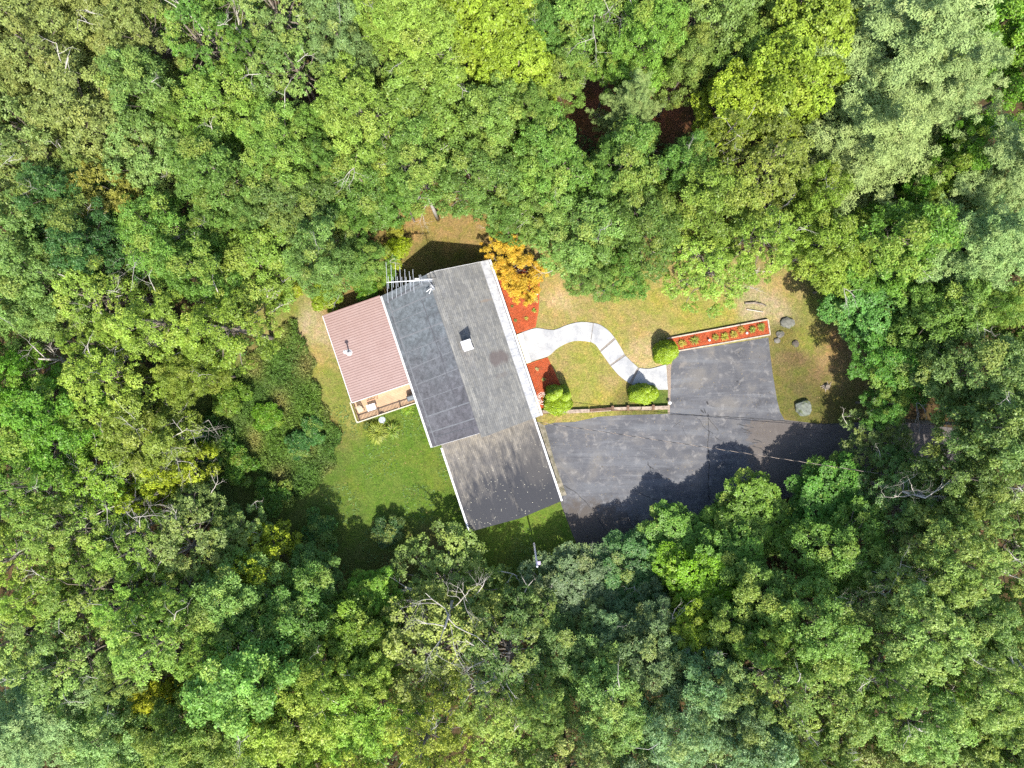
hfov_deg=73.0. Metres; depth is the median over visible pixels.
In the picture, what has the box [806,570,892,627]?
broadleaf tree
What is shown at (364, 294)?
shrub
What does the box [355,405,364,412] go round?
patio chair
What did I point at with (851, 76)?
broadleaf tree
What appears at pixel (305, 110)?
broadleaf tree
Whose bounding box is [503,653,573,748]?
broadleaf tree
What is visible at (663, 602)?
broadleaf tree
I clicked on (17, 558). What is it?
broadleaf tree
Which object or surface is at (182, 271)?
broadleaf tree
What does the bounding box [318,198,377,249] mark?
broadleaf tree
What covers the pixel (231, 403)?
shrub
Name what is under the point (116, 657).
broadleaf tree
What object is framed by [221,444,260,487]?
shrub
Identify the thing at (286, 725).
broadleaf tree
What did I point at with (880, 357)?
broadleaf tree
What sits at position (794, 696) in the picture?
broadleaf tree
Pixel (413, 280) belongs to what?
tv antenna
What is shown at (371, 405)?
patio table
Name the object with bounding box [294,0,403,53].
broadleaf tree
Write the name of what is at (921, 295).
broadleaf tree
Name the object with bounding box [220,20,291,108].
broadleaf tree
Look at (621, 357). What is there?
path bed
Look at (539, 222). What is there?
broadleaf tree
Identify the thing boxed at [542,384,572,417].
evergreen shrub
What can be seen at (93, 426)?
broadleaf tree
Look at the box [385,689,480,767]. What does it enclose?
broadleaf tree
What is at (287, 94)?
dead tree
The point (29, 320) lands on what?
broadleaf tree
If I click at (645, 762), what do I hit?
broadleaf tree
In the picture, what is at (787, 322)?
boulder
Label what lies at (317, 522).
shrub
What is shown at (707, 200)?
broadleaf tree
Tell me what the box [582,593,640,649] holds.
broadleaf tree
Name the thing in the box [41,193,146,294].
broadleaf tree
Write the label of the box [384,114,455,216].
broadleaf tree
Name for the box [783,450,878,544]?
broadleaf tree
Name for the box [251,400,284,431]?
shrub
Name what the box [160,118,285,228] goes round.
broadleaf tree
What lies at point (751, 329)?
daylily
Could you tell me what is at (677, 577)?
broadleaf tree
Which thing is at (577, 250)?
broadleaf tree
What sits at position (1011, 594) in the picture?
broadleaf tree
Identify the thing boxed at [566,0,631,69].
dead tree
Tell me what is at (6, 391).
broadleaf tree
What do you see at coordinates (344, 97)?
broadleaf tree
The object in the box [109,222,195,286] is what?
dead tree
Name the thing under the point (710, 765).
broadleaf tree
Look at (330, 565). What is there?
broadleaf tree
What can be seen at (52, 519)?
dead tree
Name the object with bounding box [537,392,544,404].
garden hose
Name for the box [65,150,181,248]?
broadleaf tree
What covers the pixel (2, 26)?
broadleaf tree
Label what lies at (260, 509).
broadleaf tree
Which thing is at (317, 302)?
shrub
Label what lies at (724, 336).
daylily
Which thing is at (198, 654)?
broadleaf tree
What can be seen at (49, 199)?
broadleaf tree
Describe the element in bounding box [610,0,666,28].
broadleaf tree
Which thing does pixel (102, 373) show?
broadleaf tree
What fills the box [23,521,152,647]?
broadleaf tree
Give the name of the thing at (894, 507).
broadleaf tree
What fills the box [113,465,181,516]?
young tree
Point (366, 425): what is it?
ornamental grass
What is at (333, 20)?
broadleaf tree
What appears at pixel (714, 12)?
broadleaf tree
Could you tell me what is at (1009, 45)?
broadleaf tree
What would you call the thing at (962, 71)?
pine tree
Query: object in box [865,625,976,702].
broadleaf tree
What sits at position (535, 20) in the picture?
broadleaf tree
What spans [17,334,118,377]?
dead tree
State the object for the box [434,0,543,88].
broadleaf tree
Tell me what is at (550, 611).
broadleaf tree
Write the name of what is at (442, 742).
broadleaf tree
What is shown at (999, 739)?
broadleaf tree
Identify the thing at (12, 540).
broadleaf tree
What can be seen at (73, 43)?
broadleaf tree
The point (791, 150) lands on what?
broadleaf tree
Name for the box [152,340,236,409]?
broadleaf tree
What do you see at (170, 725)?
broadleaf tree
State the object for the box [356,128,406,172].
broadleaf tree
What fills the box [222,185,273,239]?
broadleaf tree
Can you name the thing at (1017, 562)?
broadleaf tree
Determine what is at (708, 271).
broadleaf tree
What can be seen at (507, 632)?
broadleaf tree
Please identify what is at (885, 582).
broadleaf tree
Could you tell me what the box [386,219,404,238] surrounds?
shrub
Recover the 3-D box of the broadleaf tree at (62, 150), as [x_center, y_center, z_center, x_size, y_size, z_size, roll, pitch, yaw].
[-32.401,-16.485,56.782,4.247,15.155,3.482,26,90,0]
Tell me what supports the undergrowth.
on the ground at (676, 122)
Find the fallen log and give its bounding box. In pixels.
[745,301,766,305]
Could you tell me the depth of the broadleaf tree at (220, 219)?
52.29 m
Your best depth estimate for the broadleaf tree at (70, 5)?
54.57 m
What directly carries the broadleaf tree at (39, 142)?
on the ground at (676, 122)
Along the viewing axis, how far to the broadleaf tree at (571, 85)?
53.56 m
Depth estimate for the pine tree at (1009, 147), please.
50.97 m
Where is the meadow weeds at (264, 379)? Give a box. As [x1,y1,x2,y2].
[203,318,341,500]
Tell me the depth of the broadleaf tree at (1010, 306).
50.81 m
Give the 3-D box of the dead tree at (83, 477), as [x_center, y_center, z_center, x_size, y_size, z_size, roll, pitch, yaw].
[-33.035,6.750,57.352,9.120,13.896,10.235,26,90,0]
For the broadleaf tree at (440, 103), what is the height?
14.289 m
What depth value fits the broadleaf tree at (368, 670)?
53.64 m
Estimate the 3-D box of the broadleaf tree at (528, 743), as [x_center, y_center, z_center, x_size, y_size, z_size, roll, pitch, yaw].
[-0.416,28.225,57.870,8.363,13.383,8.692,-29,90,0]
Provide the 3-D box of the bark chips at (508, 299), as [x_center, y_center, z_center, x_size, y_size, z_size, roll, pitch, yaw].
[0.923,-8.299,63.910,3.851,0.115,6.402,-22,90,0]
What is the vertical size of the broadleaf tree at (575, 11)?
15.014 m
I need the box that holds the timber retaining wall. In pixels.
[542,405,668,413]
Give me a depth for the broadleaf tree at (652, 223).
52.23 m
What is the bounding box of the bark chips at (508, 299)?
[495,268,537,332]
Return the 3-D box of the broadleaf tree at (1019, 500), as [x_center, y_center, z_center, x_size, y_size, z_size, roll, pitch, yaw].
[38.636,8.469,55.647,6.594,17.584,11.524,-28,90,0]
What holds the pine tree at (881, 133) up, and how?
on the ground at (676, 122)
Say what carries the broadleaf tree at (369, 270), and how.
on the ground at (676, 122)
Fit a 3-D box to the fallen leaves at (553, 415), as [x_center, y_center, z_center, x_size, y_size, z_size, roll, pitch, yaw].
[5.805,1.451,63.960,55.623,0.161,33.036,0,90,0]
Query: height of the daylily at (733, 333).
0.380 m
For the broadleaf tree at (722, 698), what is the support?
on the ground at (676, 122)
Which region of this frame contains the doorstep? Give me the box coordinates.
[517,333,530,363]
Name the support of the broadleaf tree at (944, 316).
on the ground at (676, 122)
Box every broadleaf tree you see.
[0,0,70,45]
[0,0,119,127]
[0,61,111,140]
[0,76,100,205]
[0,79,44,147]
[0,145,59,209]
[0,187,67,279]
[0,233,127,329]
[0,250,62,343]
[0,291,92,344]
[0,315,59,375]
[0,342,76,432]
[0,359,132,491]
[0,424,57,510]
[0,438,107,529]
[0,462,59,549]
[0,495,100,623]
[0,559,93,626]
[0,583,152,723]
[0,584,98,678]
[2,480,144,568]
[9,161,124,230]
[12,213,120,259]
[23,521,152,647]
[25,35,153,190]
[37,247,174,363]
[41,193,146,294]
[44,0,100,24]
[48,140,137,200]
[49,323,138,366]
[55,0,180,56]
[57,330,177,430]
[57,750,97,767]
[58,431,170,528]
[61,680,175,767]
[62,3,127,58]
[64,396,113,450]
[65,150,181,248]
[76,0,209,90]
[79,626,179,718]
[81,508,209,585]
[85,547,196,641]
[91,44,212,153]
[93,313,163,357]
[97,364,204,485]
[98,109,229,210]
[100,581,245,687]
[101,274,225,365]
[109,186,229,295]
[112,726,236,767]
[114,678,196,751]
[123,0,235,54]
[124,652,206,724]
[130,676,225,767]
[137,471,255,585]
[142,232,248,311]
[148,563,235,626]
[152,95,230,161]
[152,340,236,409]
[160,0,280,118]
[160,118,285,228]
[162,265,293,373]
[163,50,291,165]
[164,461,220,516]
[170,683,293,767]
[172,547,293,651]
[173,606,258,679]
[178,613,318,752]
[186,204,261,257]
[200,0,276,65]
[203,220,316,312]
[204,500,275,560]
[219,23,359,122]
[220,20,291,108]
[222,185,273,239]
[225,560,337,666]
[232,726,297,767]
[233,80,328,205]
[238,0,337,87]
[240,665,360,767]
[245,156,356,266]
[281,208,362,307]
[282,710,338,767]
[284,541,348,608]
[284,627,361,709]
[285,103,347,156]
[293,129,351,194]
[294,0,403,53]
[308,0,380,93]
[310,51,423,194]
[311,583,397,669]
[312,656,427,767]
[314,137,418,235]
[317,726,410,767]
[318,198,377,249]
[338,231,399,290]
[342,631,402,710]
[347,565,406,623]
[350,0,415,65]
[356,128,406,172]
[357,0,459,44]
[363,576,504,732]
[369,54,483,161]
[372,663,482,767]
[380,174,424,229]
[382,0,470,112]
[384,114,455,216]
[385,519,517,640]
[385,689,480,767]
[424,131,530,230]
[433,654,524,753]
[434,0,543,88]
[439,0,482,30]
[449,573,553,704]
[458,70,527,172]
[463,676,554,767]
[469,29,559,108]
[479,192,529,246]
[502,76,555,157]
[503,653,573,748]
[504,0,570,38]
[504,100,607,230]
[507,706,628,767]
[508,583,561,650]
[512,1,562,80]
[513,607,620,710]
[515,171,570,254]
[515,540,639,653]
[527,187,648,281]
[536,0,665,73]
[539,40,590,114]
[551,640,665,765]
[563,259,613,302]
[579,115,663,211]
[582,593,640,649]
[585,526,672,605]
[585,730,683,767]
[586,24,632,107]
[587,156,686,283]
[596,0,690,95]
[598,247,650,303]
[598,598,690,722]
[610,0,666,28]
[624,575,683,656]
[626,672,730,767]
[634,499,715,599]
[647,128,719,203]
[647,226,773,318]
[651,21,716,117]
[651,537,744,635]
[656,0,756,68]
[656,158,768,256]
[658,630,757,718]
[665,590,726,663]
[671,513,773,599]
[680,742,732,767]
[685,101,761,166]
[688,53,783,154]
[694,586,758,663]
[700,466,793,558]
[701,7,783,88]
[702,692,803,767]
[703,660,772,751]
[711,205,814,285]
[713,113,814,227]
[717,547,803,643]
[722,0,789,56]
[723,603,826,750]
[725,26,851,146]
[725,609,788,670]
[748,0,867,102]
[748,570,873,691]
[753,681,828,767]
[762,727,821,767]
[764,159,854,244]
[766,200,883,311]
[770,495,894,596]
[778,693,861,767]
[779,639,890,750]
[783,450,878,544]
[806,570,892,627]
[807,708,934,767]
[810,262,863,316]
[816,250,915,350]
[816,621,927,719]
[817,196,969,297]
[823,50,864,117]
[831,546,921,610]
[838,404,918,483]
[842,662,981,767]
[843,556,995,686]
[844,316,950,430]
[849,443,933,553]
[855,377,912,431]
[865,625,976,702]
[870,172,947,225]
[871,479,985,535]
[873,499,1023,612]
[876,280,951,322]
[884,445,948,485]
[889,144,994,204]
[889,270,1003,348]
[891,710,1019,767]
[895,617,1023,732]
[896,324,1023,432]
[897,559,1023,674]
[901,385,1023,480]
[902,436,1023,518]
[906,676,991,740]
[912,281,1023,331]
[914,114,1005,167]
[930,486,1019,541]
[940,445,1023,547]
[943,671,1023,767]
[948,501,1023,597]
[952,588,1023,695]
[953,0,1023,82]
[964,22,1023,95]
[970,46,1023,138]
[975,727,1023,766]
[984,334,1023,383]
[988,250,1023,366]
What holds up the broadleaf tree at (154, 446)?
on the ground at (676, 122)
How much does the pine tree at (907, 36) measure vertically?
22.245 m
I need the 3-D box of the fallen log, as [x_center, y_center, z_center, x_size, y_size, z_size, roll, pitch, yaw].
[22.516,-7.480,63.817,2.050,0.261,0.452,5,90,0]
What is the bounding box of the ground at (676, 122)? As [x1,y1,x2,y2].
[0,0,1023,767]
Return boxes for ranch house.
[322,259,562,530]
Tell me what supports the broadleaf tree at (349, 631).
on the ground at (676, 122)
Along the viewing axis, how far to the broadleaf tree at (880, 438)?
59.89 m
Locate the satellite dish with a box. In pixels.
[379,417,384,423]
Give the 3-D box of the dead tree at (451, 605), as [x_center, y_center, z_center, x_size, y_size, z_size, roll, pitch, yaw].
[-3.384,19.850,54.880,8.448,18.839,11.456,-26,90,0]
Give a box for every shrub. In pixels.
[191,413,240,467]
[211,380,252,418]
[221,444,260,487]
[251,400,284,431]
[253,476,295,518]
[276,275,308,304]
[283,429,316,460]
[300,415,325,444]
[301,506,338,552]
[311,281,342,312]
[336,246,379,289]
[353,280,384,301]
[370,514,405,548]
[379,267,396,287]
[382,236,412,269]
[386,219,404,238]
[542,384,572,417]
[628,382,659,404]
[652,339,678,365]
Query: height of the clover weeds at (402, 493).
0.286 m
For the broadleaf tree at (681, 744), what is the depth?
51.32 m
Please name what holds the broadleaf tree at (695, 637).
on the ground at (676, 122)
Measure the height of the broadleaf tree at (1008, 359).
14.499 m
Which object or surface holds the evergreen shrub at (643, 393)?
on the ground at (676, 122)
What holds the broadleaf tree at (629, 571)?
on the ground at (676, 122)
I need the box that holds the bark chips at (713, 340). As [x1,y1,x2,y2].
[672,321,767,348]
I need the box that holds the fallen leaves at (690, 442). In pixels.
[560,348,858,534]
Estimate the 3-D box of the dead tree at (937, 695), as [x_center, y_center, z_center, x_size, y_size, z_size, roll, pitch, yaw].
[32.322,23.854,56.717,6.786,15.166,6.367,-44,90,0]
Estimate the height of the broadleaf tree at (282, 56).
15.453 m
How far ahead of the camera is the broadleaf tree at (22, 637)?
52.48 m
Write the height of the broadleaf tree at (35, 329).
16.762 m
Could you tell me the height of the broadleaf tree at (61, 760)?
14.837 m
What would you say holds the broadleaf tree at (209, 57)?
on the ground at (676, 122)
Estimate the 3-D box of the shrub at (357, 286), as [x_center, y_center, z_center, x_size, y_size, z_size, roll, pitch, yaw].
[-13.639,-10.400,62.425,3.515,3.191,3.666,-24,90,0]
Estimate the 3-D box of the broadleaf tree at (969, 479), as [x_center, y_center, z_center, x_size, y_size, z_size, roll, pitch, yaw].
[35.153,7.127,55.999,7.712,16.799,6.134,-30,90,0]
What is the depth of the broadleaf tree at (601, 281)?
55.45 m
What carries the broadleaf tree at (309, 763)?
on the ground at (676, 122)
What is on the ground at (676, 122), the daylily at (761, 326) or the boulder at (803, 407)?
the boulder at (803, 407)
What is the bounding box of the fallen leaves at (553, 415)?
[275,222,869,576]
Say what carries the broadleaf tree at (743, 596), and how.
on the ground at (676, 122)
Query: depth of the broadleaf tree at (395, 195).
54.72 m
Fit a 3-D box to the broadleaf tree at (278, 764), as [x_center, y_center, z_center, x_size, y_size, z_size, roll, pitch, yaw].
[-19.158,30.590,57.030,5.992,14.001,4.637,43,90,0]
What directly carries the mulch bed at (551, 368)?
on the ground at (676, 122)
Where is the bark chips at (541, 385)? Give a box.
[528,358,558,406]
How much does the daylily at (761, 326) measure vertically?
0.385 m
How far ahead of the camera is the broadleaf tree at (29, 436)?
50.62 m
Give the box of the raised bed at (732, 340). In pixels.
[666,319,770,350]
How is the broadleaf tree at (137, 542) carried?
on the ground at (676, 122)
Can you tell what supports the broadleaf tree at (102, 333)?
on the ground at (676, 122)
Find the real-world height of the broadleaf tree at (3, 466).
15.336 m
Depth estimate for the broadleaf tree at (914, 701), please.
49.36 m
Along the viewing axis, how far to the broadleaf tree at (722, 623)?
53.84 m
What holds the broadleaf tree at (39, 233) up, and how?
on the ground at (676, 122)
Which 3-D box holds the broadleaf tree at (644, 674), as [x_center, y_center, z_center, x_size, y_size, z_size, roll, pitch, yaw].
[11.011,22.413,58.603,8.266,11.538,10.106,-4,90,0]
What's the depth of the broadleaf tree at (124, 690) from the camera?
50.45 m
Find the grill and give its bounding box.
[406,394,414,401]
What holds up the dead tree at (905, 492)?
on the ground at (676, 122)
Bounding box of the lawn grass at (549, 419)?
[187,205,874,583]
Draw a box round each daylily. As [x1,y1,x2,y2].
[678,339,686,347]
[689,336,698,344]
[711,334,718,339]
[721,332,728,340]
[730,331,738,337]
[736,325,745,334]
[749,326,755,332]
[757,323,764,331]
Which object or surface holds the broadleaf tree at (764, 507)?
on the ground at (676, 122)
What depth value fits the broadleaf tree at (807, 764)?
52.32 m
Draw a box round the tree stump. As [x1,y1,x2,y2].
[820,382,830,391]
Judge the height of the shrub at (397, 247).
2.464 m
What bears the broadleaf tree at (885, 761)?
on the ground at (676, 122)
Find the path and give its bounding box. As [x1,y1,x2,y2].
[521,322,667,389]
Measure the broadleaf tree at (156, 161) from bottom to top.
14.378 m
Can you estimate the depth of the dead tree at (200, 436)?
54.38 m
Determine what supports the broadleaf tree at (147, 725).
on the ground at (676, 122)
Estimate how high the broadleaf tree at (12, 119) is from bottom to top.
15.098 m
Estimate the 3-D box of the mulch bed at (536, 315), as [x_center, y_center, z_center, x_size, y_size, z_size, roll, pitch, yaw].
[0.139,-7.731,63.980,4.836,0.080,6.222,0,90,0]
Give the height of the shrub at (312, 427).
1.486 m
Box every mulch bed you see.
[494,267,539,333]
[526,357,559,408]
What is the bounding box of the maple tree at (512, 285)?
[479,232,548,307]
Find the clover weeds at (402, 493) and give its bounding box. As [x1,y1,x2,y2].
[296,405,531,578]
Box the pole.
[533,543,539,567]
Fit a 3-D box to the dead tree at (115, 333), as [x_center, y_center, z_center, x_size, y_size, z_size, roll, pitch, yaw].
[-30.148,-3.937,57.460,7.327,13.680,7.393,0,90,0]
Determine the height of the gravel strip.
0.060 m
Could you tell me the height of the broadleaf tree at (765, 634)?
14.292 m
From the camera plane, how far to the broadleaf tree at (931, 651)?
49.65 m
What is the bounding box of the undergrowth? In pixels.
[0,0,1023,767]
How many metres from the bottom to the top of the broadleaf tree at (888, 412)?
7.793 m
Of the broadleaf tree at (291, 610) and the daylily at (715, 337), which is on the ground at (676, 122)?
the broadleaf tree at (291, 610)
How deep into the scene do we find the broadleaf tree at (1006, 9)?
52.67 m
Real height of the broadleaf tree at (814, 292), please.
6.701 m
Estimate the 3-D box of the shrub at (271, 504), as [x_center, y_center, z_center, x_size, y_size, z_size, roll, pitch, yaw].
[-21.485,10.288,62.792,3.972,2.468,3.909,0,90,0]
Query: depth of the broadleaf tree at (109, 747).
51.33 m
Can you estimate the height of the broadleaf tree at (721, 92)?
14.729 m
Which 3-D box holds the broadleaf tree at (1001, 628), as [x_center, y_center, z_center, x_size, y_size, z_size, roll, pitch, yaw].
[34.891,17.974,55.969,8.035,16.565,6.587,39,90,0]
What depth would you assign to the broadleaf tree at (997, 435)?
50.66 m
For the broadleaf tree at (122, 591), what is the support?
on the ground at (676, 122)
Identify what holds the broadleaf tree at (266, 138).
on the ground at (676, 122)
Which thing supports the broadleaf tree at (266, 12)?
on the ground at (676, 122)
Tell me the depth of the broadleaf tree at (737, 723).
50.72 m
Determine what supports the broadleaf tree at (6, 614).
on the ground at (676, 122)
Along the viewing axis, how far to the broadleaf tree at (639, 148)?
51.62 m
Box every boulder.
[776,330,784,337]
[780,317,794,327]
[792,340,798,346]
[795,400,811,415]
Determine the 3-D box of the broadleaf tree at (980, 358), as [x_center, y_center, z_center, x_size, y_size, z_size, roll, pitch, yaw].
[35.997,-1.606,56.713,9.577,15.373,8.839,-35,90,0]
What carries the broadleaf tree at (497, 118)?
on the ground at (676, 122)
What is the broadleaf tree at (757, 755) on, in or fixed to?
on the ground at (676, 122)
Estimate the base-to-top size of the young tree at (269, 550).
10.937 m
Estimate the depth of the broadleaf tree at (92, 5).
51.75 m
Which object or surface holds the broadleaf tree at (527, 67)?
on the ground at (676, 122)
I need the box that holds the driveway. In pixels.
[545,337,959,564]
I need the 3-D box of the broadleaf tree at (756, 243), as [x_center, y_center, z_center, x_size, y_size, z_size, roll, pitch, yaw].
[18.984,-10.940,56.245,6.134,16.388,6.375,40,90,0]
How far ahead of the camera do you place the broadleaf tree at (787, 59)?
49.50 m
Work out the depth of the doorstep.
63.78 m
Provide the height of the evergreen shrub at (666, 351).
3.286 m
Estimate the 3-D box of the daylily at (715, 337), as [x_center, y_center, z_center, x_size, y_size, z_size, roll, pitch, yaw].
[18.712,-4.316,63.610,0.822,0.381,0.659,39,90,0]
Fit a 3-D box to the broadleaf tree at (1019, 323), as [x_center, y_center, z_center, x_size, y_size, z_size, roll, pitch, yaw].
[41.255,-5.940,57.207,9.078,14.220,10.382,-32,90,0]
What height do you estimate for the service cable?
3.049 m
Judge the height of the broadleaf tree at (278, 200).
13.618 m
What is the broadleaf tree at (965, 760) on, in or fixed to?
on the ground at (676, 122)
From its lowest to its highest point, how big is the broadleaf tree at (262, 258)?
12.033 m
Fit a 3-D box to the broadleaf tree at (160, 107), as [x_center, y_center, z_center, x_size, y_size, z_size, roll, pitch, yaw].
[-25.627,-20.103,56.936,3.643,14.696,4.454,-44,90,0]
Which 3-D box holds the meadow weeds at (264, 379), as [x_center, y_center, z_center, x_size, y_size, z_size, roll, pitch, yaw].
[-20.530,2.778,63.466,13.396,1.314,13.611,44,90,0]
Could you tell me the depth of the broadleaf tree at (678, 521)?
59.84 m
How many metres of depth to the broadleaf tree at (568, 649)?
56.47 m
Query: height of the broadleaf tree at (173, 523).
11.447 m
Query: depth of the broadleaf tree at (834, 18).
49.70 m
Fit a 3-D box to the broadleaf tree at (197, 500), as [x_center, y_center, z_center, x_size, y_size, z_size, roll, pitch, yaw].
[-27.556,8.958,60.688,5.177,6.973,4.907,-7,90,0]
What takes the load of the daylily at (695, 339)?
on the raised bed at (732, 340)
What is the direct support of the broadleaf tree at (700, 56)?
on the ground at (676, 122)
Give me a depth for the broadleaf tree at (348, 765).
52.50 m
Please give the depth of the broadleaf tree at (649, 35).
50.21 m
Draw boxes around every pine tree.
[0,624,156,767]
[585,67,665,153]
[764,65,946,249]
[777,0,1008,166]
[871,180,1023,334]
[884,31,1014,179]
[901,91,1023,237]
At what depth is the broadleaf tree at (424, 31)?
49.39 m
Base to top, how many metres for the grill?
1.020 m
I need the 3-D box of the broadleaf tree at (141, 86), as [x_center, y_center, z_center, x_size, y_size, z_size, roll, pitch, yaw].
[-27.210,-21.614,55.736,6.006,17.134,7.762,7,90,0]
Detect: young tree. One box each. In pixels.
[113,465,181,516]
[139,440,223,496]
[230,518,303,599]
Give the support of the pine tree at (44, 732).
on the ground at (676, 122)
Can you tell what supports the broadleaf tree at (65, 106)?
on the ground at (676, 122)
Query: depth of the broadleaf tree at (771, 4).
52.34 m
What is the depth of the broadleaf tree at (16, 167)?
55.53 m
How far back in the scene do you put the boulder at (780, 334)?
63.84 m
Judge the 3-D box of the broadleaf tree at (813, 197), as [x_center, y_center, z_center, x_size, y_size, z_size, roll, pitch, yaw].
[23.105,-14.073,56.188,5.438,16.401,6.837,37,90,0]
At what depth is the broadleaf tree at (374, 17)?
51.45 m
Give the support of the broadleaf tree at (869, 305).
on the ground at (676, 122)
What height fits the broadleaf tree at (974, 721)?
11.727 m
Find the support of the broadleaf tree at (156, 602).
on the ground at (676, 122)
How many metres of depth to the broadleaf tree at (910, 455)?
58.55 m
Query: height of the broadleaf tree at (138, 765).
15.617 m
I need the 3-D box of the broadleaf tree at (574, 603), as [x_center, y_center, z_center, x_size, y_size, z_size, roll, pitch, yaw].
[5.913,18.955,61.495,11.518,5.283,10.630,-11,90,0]
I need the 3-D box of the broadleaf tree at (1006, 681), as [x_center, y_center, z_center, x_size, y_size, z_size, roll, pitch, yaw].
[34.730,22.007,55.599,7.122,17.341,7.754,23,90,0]
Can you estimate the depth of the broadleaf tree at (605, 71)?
54.04 m
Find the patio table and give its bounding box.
[367,403,375,411]
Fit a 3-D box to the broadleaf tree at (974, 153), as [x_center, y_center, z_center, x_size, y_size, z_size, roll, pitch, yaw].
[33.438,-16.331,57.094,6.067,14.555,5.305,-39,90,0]
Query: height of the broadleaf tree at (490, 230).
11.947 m
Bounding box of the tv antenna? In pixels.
[386,264,435,296]
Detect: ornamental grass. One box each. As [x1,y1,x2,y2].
[363,420,389,445]
[364,421,374,431]
[385,419,400,440]
[401,405,414,414]
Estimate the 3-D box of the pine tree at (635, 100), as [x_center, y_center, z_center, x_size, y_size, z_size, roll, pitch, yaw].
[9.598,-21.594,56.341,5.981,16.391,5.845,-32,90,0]
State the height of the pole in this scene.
8.180 m
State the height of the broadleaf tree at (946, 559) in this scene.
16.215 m
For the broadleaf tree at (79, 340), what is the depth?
52.11 m
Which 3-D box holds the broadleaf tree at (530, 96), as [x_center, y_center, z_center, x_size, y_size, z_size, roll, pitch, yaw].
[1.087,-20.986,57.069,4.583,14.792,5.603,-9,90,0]
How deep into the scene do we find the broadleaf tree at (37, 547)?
51.07 m
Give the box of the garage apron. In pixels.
[537,422,565,496]
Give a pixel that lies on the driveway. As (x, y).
(635, 487)
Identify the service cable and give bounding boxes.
[532,421,905,477]
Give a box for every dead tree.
[0,483,123,579]
[6,418,110,505]
[7,419,138,526]
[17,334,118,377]
[29,465,174,558]
[61,511,181,583]
[69,292,164,373]
[104,392,229,488]
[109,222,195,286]
[155,0,246,76]
[222,0,290,97]
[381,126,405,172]
[396,570,531,698]
[405,158,439,226]
[451,626,527,727]
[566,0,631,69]
[742,149,831,252]
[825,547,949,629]
[863,469,968,508]
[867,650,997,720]
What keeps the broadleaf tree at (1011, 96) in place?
on the ground at (676, 122)
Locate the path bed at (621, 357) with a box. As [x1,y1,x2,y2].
[533,322,667,383]
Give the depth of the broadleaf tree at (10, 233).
49.91 m
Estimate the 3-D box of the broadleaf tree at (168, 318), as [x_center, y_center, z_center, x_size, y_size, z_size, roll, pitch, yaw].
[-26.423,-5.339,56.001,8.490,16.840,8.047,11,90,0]
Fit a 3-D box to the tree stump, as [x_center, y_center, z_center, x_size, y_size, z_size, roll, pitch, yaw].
[29.134,0.180,63.865,1.149,0.469,0.743,-38,90,0]
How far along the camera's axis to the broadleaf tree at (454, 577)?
60.15 m
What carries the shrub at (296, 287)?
on the ground at (676, 122)
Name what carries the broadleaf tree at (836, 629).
on the ground at (676, 122)
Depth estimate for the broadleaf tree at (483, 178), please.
52.62 m
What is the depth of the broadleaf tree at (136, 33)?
50.04 m
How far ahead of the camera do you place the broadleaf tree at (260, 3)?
53.81 m
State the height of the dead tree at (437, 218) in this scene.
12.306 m
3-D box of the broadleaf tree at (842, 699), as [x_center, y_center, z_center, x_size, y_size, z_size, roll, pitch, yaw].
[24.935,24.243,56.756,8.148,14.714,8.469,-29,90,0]
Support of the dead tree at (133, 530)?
on the ground at (676, 122)
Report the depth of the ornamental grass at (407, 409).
63.58 m
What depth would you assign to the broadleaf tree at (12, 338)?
55.32 m
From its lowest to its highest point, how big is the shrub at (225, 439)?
2.590 m
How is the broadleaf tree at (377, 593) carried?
on the ground at (676, 122)
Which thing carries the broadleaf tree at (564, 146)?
on the ground at (676, 122)
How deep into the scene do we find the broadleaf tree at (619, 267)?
55.37 m
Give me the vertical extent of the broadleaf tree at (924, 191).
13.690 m
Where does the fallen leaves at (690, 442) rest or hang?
on the driveway
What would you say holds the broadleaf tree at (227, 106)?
on the ground at (676, 122)
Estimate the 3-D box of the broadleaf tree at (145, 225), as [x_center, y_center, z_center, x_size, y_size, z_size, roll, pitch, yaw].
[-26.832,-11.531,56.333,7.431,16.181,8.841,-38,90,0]
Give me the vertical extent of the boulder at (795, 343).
0.362 m
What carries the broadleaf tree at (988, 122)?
on the ground at (676, 122)
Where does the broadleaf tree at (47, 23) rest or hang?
on the ground at (676, 122)
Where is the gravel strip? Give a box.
[667,364,670,413]
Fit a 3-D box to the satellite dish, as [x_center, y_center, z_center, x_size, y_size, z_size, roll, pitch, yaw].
[-11.726,3.242,63.109,0.562,1.783,0.623,16,90,0]
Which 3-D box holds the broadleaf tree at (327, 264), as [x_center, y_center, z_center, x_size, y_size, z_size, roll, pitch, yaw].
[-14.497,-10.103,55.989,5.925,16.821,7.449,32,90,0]
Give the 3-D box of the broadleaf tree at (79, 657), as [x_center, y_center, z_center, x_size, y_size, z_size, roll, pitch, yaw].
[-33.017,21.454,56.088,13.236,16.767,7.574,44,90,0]
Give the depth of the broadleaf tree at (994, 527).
50.44 m
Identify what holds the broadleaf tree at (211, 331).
on the ground at (676, 122)
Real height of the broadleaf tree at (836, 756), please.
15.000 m
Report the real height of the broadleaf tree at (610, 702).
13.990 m
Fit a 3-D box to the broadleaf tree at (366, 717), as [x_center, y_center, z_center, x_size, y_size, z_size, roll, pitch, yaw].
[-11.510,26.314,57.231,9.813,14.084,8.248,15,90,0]
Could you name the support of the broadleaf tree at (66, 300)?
on the ground at (676, 122)
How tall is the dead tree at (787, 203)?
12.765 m
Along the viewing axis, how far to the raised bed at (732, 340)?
63.71 m
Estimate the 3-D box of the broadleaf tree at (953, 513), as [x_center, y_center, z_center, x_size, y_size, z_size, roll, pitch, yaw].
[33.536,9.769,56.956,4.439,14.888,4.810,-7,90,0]
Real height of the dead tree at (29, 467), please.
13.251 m

